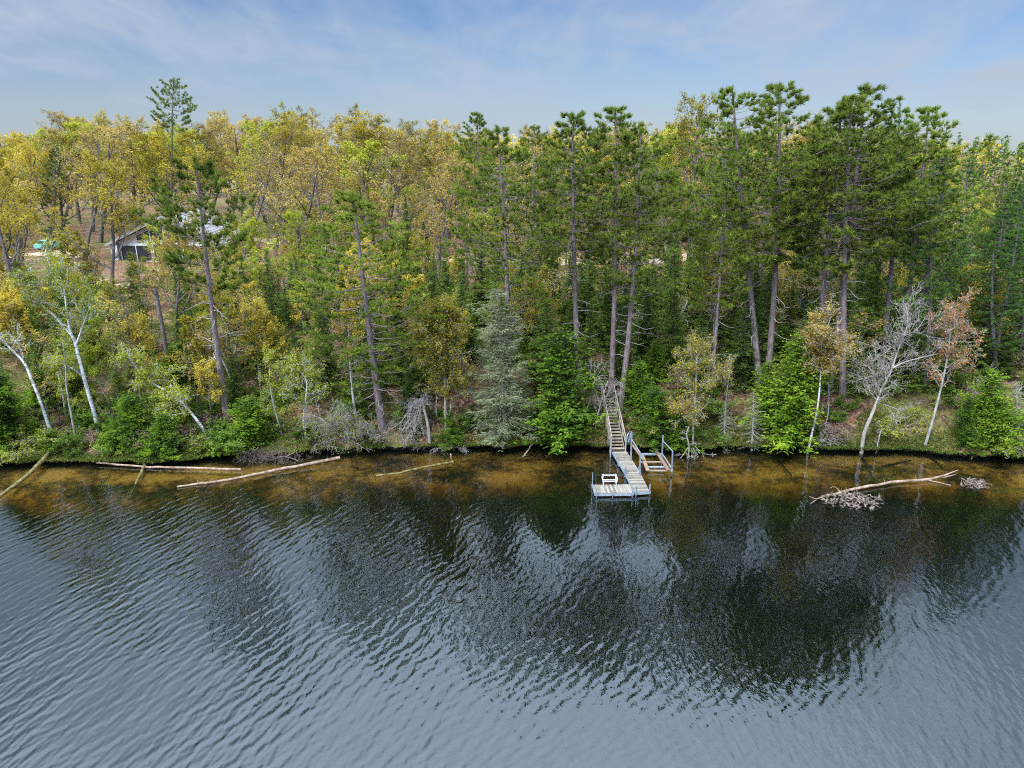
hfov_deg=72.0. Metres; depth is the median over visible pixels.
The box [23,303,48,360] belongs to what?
fir tree
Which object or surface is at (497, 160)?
oak tree
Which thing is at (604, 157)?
oak tree
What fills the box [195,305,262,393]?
sapling
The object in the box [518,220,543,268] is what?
fir tree
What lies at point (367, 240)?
sapling
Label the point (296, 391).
fir tree
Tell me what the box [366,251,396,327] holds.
sapling
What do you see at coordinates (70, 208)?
oak tree
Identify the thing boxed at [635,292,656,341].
fir tree
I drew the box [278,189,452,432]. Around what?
pine tree
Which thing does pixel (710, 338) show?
bush
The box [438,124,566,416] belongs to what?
pine tree
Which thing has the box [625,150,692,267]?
pine tree
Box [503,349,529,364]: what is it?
bush
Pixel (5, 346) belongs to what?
fir tree
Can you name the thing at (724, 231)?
young tree
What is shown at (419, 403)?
broken snag
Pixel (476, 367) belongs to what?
bush
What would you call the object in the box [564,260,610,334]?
fir tree
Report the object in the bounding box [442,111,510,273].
pine tree
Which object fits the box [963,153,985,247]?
pine tree
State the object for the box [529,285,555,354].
fir tree
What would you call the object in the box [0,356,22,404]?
fir tree
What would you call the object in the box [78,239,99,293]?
fir tree
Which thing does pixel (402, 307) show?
sapling
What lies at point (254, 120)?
oak tree
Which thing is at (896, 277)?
sapling
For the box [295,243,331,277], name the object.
sapling
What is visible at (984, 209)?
young tree
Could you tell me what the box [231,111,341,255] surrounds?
oak tree
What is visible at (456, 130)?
oak tree
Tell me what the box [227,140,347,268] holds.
oak tree
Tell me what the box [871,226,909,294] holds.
young tree
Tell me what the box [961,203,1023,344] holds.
pine tree
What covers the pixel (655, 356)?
hemlock tree
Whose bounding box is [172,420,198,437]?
bush
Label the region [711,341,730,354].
bush
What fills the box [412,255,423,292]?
fir tree
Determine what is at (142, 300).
sapling
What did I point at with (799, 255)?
fir tree
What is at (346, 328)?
fir tree
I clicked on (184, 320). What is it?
sapling
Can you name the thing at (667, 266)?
fir tree
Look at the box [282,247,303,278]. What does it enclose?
sapling
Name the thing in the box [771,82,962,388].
pine tree
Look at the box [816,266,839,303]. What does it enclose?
hemlock tree
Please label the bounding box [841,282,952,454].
bare tree
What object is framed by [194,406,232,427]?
bush
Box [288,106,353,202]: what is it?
oak tree
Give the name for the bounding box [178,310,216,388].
fir tree
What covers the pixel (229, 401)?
bush
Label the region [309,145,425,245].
oak tree
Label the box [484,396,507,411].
bush
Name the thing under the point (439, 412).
bush
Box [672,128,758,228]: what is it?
oak tree
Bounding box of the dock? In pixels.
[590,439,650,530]
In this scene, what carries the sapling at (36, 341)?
on the ground
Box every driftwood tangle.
[820,487,884,510]
[960,477,991,489]
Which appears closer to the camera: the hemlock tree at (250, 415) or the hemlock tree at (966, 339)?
the hemlock tree at (250, 415)
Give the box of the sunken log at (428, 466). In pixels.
[376,460,453,476]
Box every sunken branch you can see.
[772,452,796,483]
[859,454,876,481]
[881,457,911,466]
[926,453,944,469]
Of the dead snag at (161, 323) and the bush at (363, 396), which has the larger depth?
the dead snag at (161, 323)
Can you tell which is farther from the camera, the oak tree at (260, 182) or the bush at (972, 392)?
the oak tree at (260, 182)
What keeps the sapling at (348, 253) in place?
on the ground
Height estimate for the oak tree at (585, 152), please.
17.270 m
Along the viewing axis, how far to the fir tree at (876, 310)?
54.57 m
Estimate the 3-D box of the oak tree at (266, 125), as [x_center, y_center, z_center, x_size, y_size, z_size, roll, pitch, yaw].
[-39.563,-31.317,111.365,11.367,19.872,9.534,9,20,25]
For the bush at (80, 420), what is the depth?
53.02 m
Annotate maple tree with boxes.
[404,292,488,441]
[663,325,732,443]
[920,286,986,445]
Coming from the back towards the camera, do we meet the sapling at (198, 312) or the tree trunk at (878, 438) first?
the sapling at (198, 312)
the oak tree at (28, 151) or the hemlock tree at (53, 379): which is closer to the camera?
the hemlock tree at (53, 379)
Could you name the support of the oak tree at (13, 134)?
on the ground
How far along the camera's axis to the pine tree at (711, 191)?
61.75 m
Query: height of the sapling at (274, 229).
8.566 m
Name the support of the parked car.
on the ground
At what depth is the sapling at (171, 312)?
59.45 m
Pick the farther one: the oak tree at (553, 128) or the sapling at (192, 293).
the oak tree at (553, 128)
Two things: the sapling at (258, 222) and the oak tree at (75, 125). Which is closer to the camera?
the sapling at (258, 222)
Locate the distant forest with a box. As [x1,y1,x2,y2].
[0,133,1023,202]
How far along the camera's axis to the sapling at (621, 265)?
74.32 m
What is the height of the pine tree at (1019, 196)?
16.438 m
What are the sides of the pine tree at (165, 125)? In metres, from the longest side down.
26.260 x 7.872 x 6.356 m
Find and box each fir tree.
[0,328,10,356]
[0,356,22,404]
[5,235,30,271]
[9,268,46,338]
[12,260,48,330]
[15,297,47,341]
[16,336,46,393]
[18,328,44,367]
[22,334,58,418]
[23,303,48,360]
[40,268,63,327]
[42,315,82,401]
[43,236,66,286]
[44,268,78,311]
[45,282,94,358]
[58,243,84,308]
[60,325,113,424]
[76,300,109,360]
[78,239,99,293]
[86,292,118,367]
[97,275,118,324]
[102,346,130,397]
[112,283,137,354]
[119,298,153,355]
[119,336,147,389]
[120,252,154,312]
[123,284,163,357]
[145,349,163,419]
[165,270,192,347]
[166,256,202,315]
[168,305,187,358]
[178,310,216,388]
[185,296,200,337]
[192,269,209,309]
[207,270,239,311]
[217,343,247,411]
[227,289,268,367]
[229,259,257,322]
[248,282,284,352]
[255,248,283,326]
[272,279,304,352]
[272,322,289,359]
[274,257,309,328]
[274,275,282,311]
[282,321,299,357]
[282,329,314,404]
[292,261,308,314]
[300,274,337,328]
[303,226,323,300]
[304,249,338,324]
[307,327,330,377]
[308,309,349,402]
[311,307,323,347]
[329,263,358,319]
[338,283,385,367]
[339,289,358,337]
[356,293,391,368]
[357,337,389,389]
[380,240,413,333]
[381,242,406,329]
[382,326,414,386]
[388,278,414,332]
[390,347,443,424]
[391,303,407,339]
[397,269,456,394]
[399,192,417,265]
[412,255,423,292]
[418,200,433,245]
[423,250,441,292]
[427,246,459,306]
[427,252,440,299]
[441,263,456,303]
[448,270,483,350]
[454,247,480,301]
[458,303,486,366]
[461,233,493,306]
[475,236,533,333]
[481,241,504,314]
[492,251,536,339]
[511,290,563,389]
[512,229,539,306]
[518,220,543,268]
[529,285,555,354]
[534,226,572,303]
[544,255,565,314]
[547,242,578,327]
[556,259,601,342]
[561,303,583,348]
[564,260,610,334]
[572,225,608,318]
[572,302,602,384]
[573,247,643,351]
[588,285,649,389]
[592,247,618,304]
[600,295,627,359]
[619,282,637,334]
[626,270,673,363]
[627,252,656,313]
[628,244,651,300]
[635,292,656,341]
[636,271,665,322]
[641,231,687,320]
[641,256,661,305]
[646,233,683,309]
[647,267,687,376]
[655,227,686,292]
[658,227,710,329]
[658,279,694,332]
[665,309,720,398]
[678,252,692,306]
[679,241,720,326]
[680,205,693,241]
[705,255,751,352]
[711,285,748,363]
[715,293,766,395]
[722,221,753,299]
[723,249,761,326]
[724,271,788,378]
[726,265,777,347]
[745,257,797,345]
[775,281,804,337]
[777,287,836,405]
[781,235,813,305]
[785,247,816,318]
[792,238,833,311]
[803,318,837,391]
[826,273,850,335]
[827,279,855,334]
[831,246,883,319]
[831,302,889,400]
[838,257,922,391]
[847,223,893,304]
[854,268,885,335]
[856,310,907,386]
[859,225,889,298]
[866,302,896,358]
[874,289,926,389]
[880,292,907,351]
[884,235,912,310]
[886,322,936,392]
[905,278,924,340]
[921,242,960,324]
[923,309,978,400]
[931,290,959,348]
[955,276,1018,381]
[977,291,1013,342]
[981,324,1023,380]
[990,242,1017,329]
[997,158,1006,206]
[1003,170,1011,203]
[1006,311,1023,367]
[1014,368,1023,398]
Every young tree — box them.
[239,216,269,262]
[266,182,294,243]
[276,209,328,280]
[285,201,318,266]
[314,190,359,243]
[322,213,362,270]
[353,189,378,228]
[375,185,395,242]
[396,184,427,230]
[457,208,501,274]
[521,203,559,271]
[550,200,582,268]
[644,195,685,262]
[684,233,725,271]
[699,202,739,294]
[732,228,768,275]
[822,229,842,266]
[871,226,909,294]
[960,237,991,301]
[969,208,1004,251]
[974,192,1001,224]
[977,211,1016,246]
[983,202,1000,262]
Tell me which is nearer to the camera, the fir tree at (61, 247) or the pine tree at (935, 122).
the pine tree at (935, 122)
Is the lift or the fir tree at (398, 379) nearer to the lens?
the lift
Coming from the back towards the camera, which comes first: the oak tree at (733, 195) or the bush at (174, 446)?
the oak tree at (733, 195)
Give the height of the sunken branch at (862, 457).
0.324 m
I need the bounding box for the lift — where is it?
[627,431,672,498]
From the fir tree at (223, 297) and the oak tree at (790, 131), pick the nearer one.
the fir tree at (223, 297)
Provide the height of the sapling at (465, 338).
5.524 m
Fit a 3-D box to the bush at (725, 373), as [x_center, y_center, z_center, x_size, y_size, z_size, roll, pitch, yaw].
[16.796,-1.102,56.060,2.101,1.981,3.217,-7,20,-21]
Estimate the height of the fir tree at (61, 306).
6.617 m
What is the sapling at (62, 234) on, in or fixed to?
on the ground
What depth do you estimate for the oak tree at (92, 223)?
95.58 m
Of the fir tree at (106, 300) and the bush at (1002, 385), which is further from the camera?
the fir tree at (106, 300)
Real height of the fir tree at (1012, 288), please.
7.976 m
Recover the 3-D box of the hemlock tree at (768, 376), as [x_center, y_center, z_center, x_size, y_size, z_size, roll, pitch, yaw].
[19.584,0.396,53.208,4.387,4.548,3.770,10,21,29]
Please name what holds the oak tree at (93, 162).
on the ground
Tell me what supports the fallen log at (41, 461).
on the ground
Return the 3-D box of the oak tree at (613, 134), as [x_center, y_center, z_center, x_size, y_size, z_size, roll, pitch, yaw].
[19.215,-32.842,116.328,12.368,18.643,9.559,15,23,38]
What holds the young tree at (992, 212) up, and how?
on the ground
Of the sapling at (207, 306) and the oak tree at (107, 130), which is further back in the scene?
the oak tree at (107, 130)
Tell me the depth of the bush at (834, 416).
52.64 m
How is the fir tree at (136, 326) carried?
on the ground
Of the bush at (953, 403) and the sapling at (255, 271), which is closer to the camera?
the bush at (953, 403)
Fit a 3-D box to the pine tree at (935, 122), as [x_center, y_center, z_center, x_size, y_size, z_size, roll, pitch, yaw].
[29.224,-9.275,51.679,8.816,21.202,8.955,0,18,1]
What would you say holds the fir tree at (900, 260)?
on the ground
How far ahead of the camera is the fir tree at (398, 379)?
55.15 m
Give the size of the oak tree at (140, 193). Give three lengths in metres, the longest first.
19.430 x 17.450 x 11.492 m
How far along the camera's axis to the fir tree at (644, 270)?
72.43 m
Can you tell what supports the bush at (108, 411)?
on the ground
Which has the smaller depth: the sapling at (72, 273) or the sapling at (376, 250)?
the sapling at (72, 273)
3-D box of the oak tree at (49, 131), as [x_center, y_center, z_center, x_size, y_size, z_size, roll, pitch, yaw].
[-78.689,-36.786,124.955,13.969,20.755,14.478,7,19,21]
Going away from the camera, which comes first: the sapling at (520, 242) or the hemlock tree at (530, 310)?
the hemlock tree at (530, 310)
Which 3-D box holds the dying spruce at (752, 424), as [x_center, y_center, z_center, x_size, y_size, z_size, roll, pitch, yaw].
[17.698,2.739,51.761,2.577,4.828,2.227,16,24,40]
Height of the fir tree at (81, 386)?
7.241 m
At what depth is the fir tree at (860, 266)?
69.91 m
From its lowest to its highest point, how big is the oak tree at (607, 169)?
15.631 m
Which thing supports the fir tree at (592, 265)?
on the ground
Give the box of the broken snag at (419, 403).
[383,388,435,451]
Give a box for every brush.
[232,444,313,467]
[295,392,380,455]
[412,442,468,458]
[675,426,716,462]
[719,413,749,455]
[812,422,847,450]
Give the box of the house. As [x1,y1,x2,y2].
[104,205,245,261]
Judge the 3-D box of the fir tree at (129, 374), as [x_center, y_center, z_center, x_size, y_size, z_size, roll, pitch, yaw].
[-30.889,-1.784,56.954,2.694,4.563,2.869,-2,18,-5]
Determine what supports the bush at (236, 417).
on the ground
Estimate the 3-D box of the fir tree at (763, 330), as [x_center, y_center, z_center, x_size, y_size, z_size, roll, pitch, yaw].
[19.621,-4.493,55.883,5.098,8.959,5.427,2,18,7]
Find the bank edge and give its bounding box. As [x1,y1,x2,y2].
[0,443,1023,468]
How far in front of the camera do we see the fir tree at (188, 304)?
63.63 m
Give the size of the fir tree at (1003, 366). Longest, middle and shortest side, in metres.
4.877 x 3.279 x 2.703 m
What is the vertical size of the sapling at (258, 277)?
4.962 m
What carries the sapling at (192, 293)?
on the ground
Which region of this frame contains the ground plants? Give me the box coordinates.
[0,301,1023,464]
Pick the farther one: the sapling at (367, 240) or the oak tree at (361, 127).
the oak tree at (361, 127)
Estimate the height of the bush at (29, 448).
2.215 m
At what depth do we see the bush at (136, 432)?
50.80 m
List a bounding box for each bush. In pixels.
[0,424,38,442]
[0,438,38,465]
[0,441,15,453]
[6,425,58,462]
[9,411,50,445]
[11,406,38,428]
[14,416,65,446]
[15,390,54,410]
[21,404,50,417]
[28,423,85,453]
[32,410,60,422]
[32,418,59,430]
[43,389,83,414]
[43,406,73,424]
[53,423,71,431]
[57,401,116,421]
[59,443,83,458]
[63,417,85,427]
[68,435,92,448]
[70,388,129,413]
[79,426,104,444]
[80,412,115,431]
[89,432,131,456]
[98,402,123,421]
[112,388,154,410]
[114,415,144,442]
[125,438,144,456]
[132,420,195,447]
[136,396,159,416]
[144,446,180,459]
[145,422,186,456]
[150,408,204,429]
[152,398,183,424]
[161,389,215,421]
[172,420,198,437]
[175,422,207,451]
[184,439,206,454]
[189,418,260,439]
[189,425,271,453]
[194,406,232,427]
[199,432,219,452]
[205,396,218,408]
[208,402,222,418]
[210,412,240,427]
[213,390,246,406]
[214,404,270,425]
[217,393,249,418]
[232,412,288,438]
[234,401,288,421]
[240,383,283,403]
[257,384,292,406]
[259,403,293,423]
[278,386,287,400]
[290,421,317,443]
[303,352,350,368]
[325,404,352,432]
[328,378,382,398]
[330,391,370,414]
[358,405,376,418]
[362,389,383,400]
[365,375,386,389]
[370,417,393,443]
[378,340,397,353]
[390,405,424,428]
[425,386,441,397]
[437,405,451,417]
[452,342,480,352]
[455,401,490,431]
[461,358,497,377]
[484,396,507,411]
[497,391,532,415]
[501,382,530,399]
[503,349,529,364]
[512,334,541,353]
[514,359,541,383]
[562,358,597,379]
[602,377,635,398]
[621,407,645,423]
[629,415,670,435]
[631,335,665,353]
[649,364,682,385]
[658,363,710,387]
[683,335,721,353]
[696,423,728,445]
[697,388,740,415]
[705,331,722,351]
[708,363,739,381]
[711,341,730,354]
[722,383,743,397]
[765,411,822,433]
[815,420,856,439]
[820,405,849,421]
[833,396,861,410]
[837,363,886,386]
[872,400,936,439]
[876,394,920,422]
[886,384,907,393]
[892,403,937,428]
[905,367,935,382]
[926,387,972,408]
[943,356,972,373]
[943,390,985,409]
[950,420,1023,458]
[960,383,978,395]
[973,375,1023,397]
[988,351,1023,366]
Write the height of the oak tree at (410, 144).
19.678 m
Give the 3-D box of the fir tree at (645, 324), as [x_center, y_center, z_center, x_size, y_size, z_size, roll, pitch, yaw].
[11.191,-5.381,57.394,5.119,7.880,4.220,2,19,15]
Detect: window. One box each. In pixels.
[120,245,153,261]
[135,224,163,240]
[153,243,183,261]
[183,245,214,259]
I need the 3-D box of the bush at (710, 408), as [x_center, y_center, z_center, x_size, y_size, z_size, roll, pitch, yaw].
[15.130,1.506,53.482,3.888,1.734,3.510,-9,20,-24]
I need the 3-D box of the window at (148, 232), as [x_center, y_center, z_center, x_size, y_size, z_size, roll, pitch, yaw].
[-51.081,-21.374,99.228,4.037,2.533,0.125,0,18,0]
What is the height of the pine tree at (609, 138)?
21.914 m
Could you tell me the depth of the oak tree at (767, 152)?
112.11 m
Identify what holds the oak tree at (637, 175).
on the ground
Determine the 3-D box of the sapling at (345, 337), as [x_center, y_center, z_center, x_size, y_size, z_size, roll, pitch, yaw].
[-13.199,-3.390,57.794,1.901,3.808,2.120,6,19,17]
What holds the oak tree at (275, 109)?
on the ground
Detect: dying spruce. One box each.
[455,286,549,451]
[715,402,734,448]
[738,392,766,451]
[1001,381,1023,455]
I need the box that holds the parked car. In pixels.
[33,239,61,250]
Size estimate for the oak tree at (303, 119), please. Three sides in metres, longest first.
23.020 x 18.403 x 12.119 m
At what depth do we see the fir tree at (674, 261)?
65.69 m
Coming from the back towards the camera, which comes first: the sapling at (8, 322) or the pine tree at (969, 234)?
the pine tree at (969, 234)
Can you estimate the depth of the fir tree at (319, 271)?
68.38 m
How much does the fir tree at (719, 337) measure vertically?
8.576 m
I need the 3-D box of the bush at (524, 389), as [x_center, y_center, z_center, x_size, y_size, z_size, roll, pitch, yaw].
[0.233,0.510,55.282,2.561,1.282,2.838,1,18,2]
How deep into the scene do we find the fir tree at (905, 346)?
53.87 m
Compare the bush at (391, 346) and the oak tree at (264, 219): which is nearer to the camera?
the bush at (391, 346)
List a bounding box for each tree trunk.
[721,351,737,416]
[820,380,834,421]
[874,425,883,454]
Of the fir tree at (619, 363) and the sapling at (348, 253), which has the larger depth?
the sapling at (348, 253)
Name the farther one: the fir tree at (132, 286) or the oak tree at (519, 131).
the oak tree at (519, 131)
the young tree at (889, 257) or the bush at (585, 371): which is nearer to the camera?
the bush at (585, 371)
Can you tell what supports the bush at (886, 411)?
on the ground
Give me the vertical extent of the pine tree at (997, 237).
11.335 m
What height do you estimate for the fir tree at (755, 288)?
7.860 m
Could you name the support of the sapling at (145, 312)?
on the ground
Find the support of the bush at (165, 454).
on the ground
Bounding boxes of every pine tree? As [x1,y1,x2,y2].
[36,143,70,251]
[130,153,258,420]
[146,77,197,202]
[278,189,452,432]
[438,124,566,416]
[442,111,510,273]
[449,157,480,289]
[458,126,487,257]
[475,166,496,232]
[503,124,567,275]
[509,109,646,402]
[542,126,598,286]
[543,104,679,400]
[575,126,703,415]
[619,147,662,295]
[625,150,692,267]
[660,84,820,392]
[673,187,770,397]
[688,140,746,327]
[692,121,759,246]
[695,174,731,276]
[709,80,858,373]
[737,147,799,271]
[758,95,927,381]
[764,93,931,399]
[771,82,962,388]
[793,198,820,262]
[797,163,868,304]
[826,147,867,277]
[848,96,937,388]
[849,132,914,231]
[851,104,999,385]
[860,153,908,309]
[872,151,982,362]
[874,148,920,241]
[885,165,944,280]
[894,147,954,267]
[895,185,943,303]
[900,196,963,388]
[903,162,951,263]
[914,214,974,353]
[924,155,985,299]
[945,213,989,334]
[951,240,1023,375]
[959,216,983,262]
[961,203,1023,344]
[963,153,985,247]
[963,155,978,213]
[966,223,1023,369]
[970,173,1023,264]
[972,161,992,233]
[972,197,1008,277]
[974,163,1023,286]
[974,186,1023,301]
[976,176,1023,361]
[979,159,1002,212]
[988,175,1023,284]
[1004,217,1023,346]
[1009,160,1023,190]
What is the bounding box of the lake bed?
[0,448,1023,767]
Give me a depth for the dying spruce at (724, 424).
51.98 m
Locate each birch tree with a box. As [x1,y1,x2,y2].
[0,322,51,430]
[2,236,105,431]
[38,336,80,413]
[48,326,77,434]
[108,340,209,439]
[255,344,282,433]
[272,347,331,429]
[679,296,691,323]
[797,293,862,456]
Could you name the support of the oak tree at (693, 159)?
on the ground
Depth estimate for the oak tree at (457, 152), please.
121.38 m
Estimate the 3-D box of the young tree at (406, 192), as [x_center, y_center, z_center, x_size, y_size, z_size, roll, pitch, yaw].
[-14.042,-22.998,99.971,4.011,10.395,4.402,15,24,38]
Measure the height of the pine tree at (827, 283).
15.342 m
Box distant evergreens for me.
[25,132,1023,203]
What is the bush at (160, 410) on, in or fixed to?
on the ground
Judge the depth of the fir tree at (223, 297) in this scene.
71.92 m
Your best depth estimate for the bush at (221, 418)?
52.80 m
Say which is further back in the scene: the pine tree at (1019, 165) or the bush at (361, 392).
the pine tree at (1019, 165)
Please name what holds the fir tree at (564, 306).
on the ground
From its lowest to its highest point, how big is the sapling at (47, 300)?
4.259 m
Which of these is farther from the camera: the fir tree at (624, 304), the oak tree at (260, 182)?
the oak tree at (260, 182)
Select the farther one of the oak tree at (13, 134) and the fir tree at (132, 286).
the oak tree at (13, 134)
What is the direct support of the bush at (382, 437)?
on the ground
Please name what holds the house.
on the ground
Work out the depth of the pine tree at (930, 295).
52.12 m
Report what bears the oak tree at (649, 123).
on the ground
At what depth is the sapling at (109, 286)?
61.88 m
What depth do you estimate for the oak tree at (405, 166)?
123.22 m
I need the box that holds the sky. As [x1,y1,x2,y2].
[0,0,1023,153]
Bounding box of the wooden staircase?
[598,372,626,460]
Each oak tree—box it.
[0,131,62,235]
[0,135,67,261]
[0,144,17,185]
[0,146,28,186]
[0,147,61,277]
[0,171,34,243]
[0,185,62,284]
[1,132,48,220]
[5,131,99,253]
[9,114,92,236]
[9,134,62,207]
[16,136,69,230]
[24,127,87,236]
[35,108,103,223]
[36,120,115,209]
[39,109,149,217]
[45,149,150,301]
[48,118,143,231]
[54,119,136,258]
[63,120,151,242]
[70,126,107,190]
[89,124,176,226]
[106,114,189,226]
[113,130,159,222]
[128,129,183,215]
[134,118,246,218]
[137,131,214,198]
[146,183,225,348]
[153,131,192,197]
[159,123,254,200]
[173,118,235,210]
[178,139,218,190]
[199,123,255,212]
[205,109,246,222]
[208,115,263,216]
[221,120,270,209]
[225,114,313,222]
[225,119,295,225]
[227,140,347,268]
[228,146,291,267]
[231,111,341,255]
[238,118,336,251]
[240,101,327,232]
[246,148,356,289]
[252,128,354,271]
[260,122,324,246]
[267,144,349,240]
[269,106,343,194]
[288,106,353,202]
[290,113,333,161]
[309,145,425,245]
[312,174,407,256]
[313,114,376,194]
[319,109,401,232]
[324,102,416,231]
[324,115,397,189]
[326,119,388,176]
[329,138,408,248]
[358,127,422,241]
[371,125,423,231]
[373,127,426,213]
[378,130,431,234]
[384,120,455,223]
[386,129,477,255]
[392,118,424,212]
[394,143,486,272]
[395,162,465,261]
[409,130,458,244]
[412,151,488,294]
[419,118,457,207]
[427,123,482,210]
[437,142,488,218]
[444,130,519,214]
[466,131,500,231]
[471,145,542,242]
[480,169,564,272]
[489,141,510,197]
[499,146,546,243]
[502,135,564,195]
[505,155,561,270]
[507,144,557,284]
[508,124,548,183]
[511,131,552,157]
[515,124,607,247]
[523,125,557,200]
[529,169,603,283]
[560,134,595,244]
[565,129,631,240]
[568,178,656,267]
[576,155,640,265]
[578,136,624,231]
[583,120,630,236]
[597,127,649,231]
[603,140,660,269]
[607,167,687,252]
[619,134,651,183]
[628,122,658,174]
[629,127,689,176]
[634,91,729,265]
[638,127,697,244]
[652,125,705,218]
[657,128,732,254]
[664,114,691,179]
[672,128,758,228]
[672,135,717,207]
[683,166,766,251]
[715,148,782,246]
[744,131,788,209]
[746,121,807,237]
[750,206,789,269]
[766,121,823,243]
[767,141,819,254]
[782,122,805,153]
[782,139,870,267]
[800,111,824,130]
[818,163,917,278]
[819,188,887,253]
[821,129,876,211]
[851,132,957,222]
[910,138,973,177]
[911,153,959,182]
[921,140,966,210]
[930,180,982,256]
[942,146,977,208]
[949,153,998,220]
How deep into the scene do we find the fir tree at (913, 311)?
59.05 m
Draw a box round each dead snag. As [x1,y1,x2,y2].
[153,288,167,362]
[573,357,626,428]
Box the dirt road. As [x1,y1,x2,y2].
[2,238,773,265]
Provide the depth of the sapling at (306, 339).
53.47 m
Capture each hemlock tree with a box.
[0,369,49,455]
[19,371,68,416]
[33,373,78,400]
[61,296,83,321]
[83,349,102,373]
[94,392,158,455]
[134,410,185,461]
[149,345,190,392]
[206,396,280,458]
[222,309,242,345]
[410,345,433,380]
[432,410,466,451]
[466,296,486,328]
[509,323,621,454]
[524,288,547,326]
[615,360,661,420]
[628,385,688,452]
[635,340,669,382]
[659,411,704,454]
[732,331,846,458]
[741,359,800,418]
[763,324,796,367]
[770,271,785,307]
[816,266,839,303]
[924,279,939,313]
[925,292,971,334]
[950,396,989,448]
[953,367,1023,458]
[958,327,983,347]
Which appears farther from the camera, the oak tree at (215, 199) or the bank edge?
the oak tree at (215, 199)
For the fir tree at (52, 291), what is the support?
on the ground
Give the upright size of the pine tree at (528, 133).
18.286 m
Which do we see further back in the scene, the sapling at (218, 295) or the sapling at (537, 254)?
the sapling at (537, 254)
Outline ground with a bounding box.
[0,153,1023,462]
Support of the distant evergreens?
on the ground
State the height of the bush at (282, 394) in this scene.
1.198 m
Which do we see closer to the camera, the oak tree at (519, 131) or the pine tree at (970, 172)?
the pine tree at (970, 172)
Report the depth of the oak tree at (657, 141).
127.78 m
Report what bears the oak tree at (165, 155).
on the ground
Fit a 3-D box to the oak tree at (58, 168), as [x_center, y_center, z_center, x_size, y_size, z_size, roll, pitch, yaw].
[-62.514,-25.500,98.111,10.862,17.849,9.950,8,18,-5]
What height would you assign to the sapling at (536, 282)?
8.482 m
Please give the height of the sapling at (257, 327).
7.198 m
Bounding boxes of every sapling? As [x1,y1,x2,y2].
[0,230,23,267]
[0,258,17,297]
[0,271,33,326]
[0,278,36,354]
[0,284,28,356]
[0,287,38,367]
[0,301,26,371]
[4,276,23,338]
[4,330,55,389]
[25,362,77,423]
[26,292,55,334]
[32,287,62,326]
[36,280,49,293]
[38,287,53,314]
[45,360,80,398]
[46,251,81,298]
[47,306,88,354]
[50,269,89,321]
[55,228,87,252]
[56,229,108,293]
[67,329,129,411]
[73,273,119,336]
[76,243,110,285]
[76,293,104,328]
[86,290,131,351]
[92,275,106,298]
[92,291,134,353]
[102,277,131,336]
[102,286,151,401]
[119,309,164,391]
[124,251,153,307]
[129,278,171,332]
[130,300,150,333]
[142,222,175,266]
[145,265,172,305]
[149,298,187,346]
[151,236,188,309]
[159,219,209,278]
[162,313,232,392]
[175,266,213,326]
[178,334,228,406]
[180,310,238,381]
[183,322,246,396]
[185,198,207,210]
[186,249,232,292]
[188,267,238,350]
[190,291,227,339]
[191,305,217,336]
[192,356,225,419]
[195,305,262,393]
[200,242,226,271]
[205,302,225,330]
[208,216,253,278]
[218,266,235,319]
[219,241,254,294]
[220,287,263,361]
[223,206,267,260]
[224,214,244,255]
[226,264,239,302]
[230,272,260,302]
[234,311,288,393]
[235,237,291,296]
[238,281,267,322]
[240,295,284,378]
[242,256,278,301]
[246,264,265,296]
[251,253,305,311]
[263,206,291,249]
[273,237,291,265]
[273,247,303,284]
[276,329,298,353]
[279,328,325,389]
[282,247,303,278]
[284,276,321,342]
[291,303,309,330]
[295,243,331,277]
[297,247,322,283]
[308,285,332,316]
[311,292,346,331]
[321,268,340,322]
[327,276,376,377]
[332,338,363,383]
[333,353,366,439]
[335,246,367,328]
[339,241,375,311]
[340,318,356,348]
[351,229,376,282]
[361,260,398,316]
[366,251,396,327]
[367,243,392,272]
[387,287,435,336]
[391,272,429,331]
[402,286,422,328]
[408,229,437,280]
[409,239,441,270]
[410,212,424,230]
[426,293,464,379]
[437,221,453,239]
[437,253,469,283]
[443,393,459,439]
[445,290,462,322]
[450,308,469,349]
[484,301,511,356]
[493,260,524,315]
[501,283,542,350]
[508,224,531,258]
[513,264,560,335]
[518,244,547,281]
[522,252,572,328]
[525,302,539,337]
[550,242,564,280]
[582,253,610,318]
[604,243,646,294]
[607,230,654,281]
[654,282,700,333]
[660,249,685,284]
[694,250,740,351]
[702,262,735,336]
[757,265,778,302]
[771,248,794,291]
[777,265,803,316]
[778,251,821,327]
[820,280,838,311]
[822,308,888,379]
[832,267,855,294]
[875,258,897,292]
[876,275,886,306]
[886,257,925,297]
[894,266,917,314]
[952,262,988,332]
[958,265,1012,342]
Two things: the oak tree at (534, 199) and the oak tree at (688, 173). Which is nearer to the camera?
the oak tree at (534, 199)
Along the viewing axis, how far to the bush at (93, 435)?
51.19 m
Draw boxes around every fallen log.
[0,427,72,497]
[97,462,241,470]
[128,463,146,499]
[177,456,339,487]
[809,470,957,503]
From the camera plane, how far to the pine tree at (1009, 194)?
63.62 m
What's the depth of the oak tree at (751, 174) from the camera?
86.48 m
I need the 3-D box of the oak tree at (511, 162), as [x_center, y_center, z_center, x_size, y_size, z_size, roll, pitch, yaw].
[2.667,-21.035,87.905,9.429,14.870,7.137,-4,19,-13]
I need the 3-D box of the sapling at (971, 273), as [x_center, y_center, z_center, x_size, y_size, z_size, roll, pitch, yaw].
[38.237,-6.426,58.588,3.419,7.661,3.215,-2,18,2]
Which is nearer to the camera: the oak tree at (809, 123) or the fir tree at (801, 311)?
the fir tree at (801, 311)
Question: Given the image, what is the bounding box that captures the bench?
[602,474,617,485]
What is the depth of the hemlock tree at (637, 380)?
53.10 m

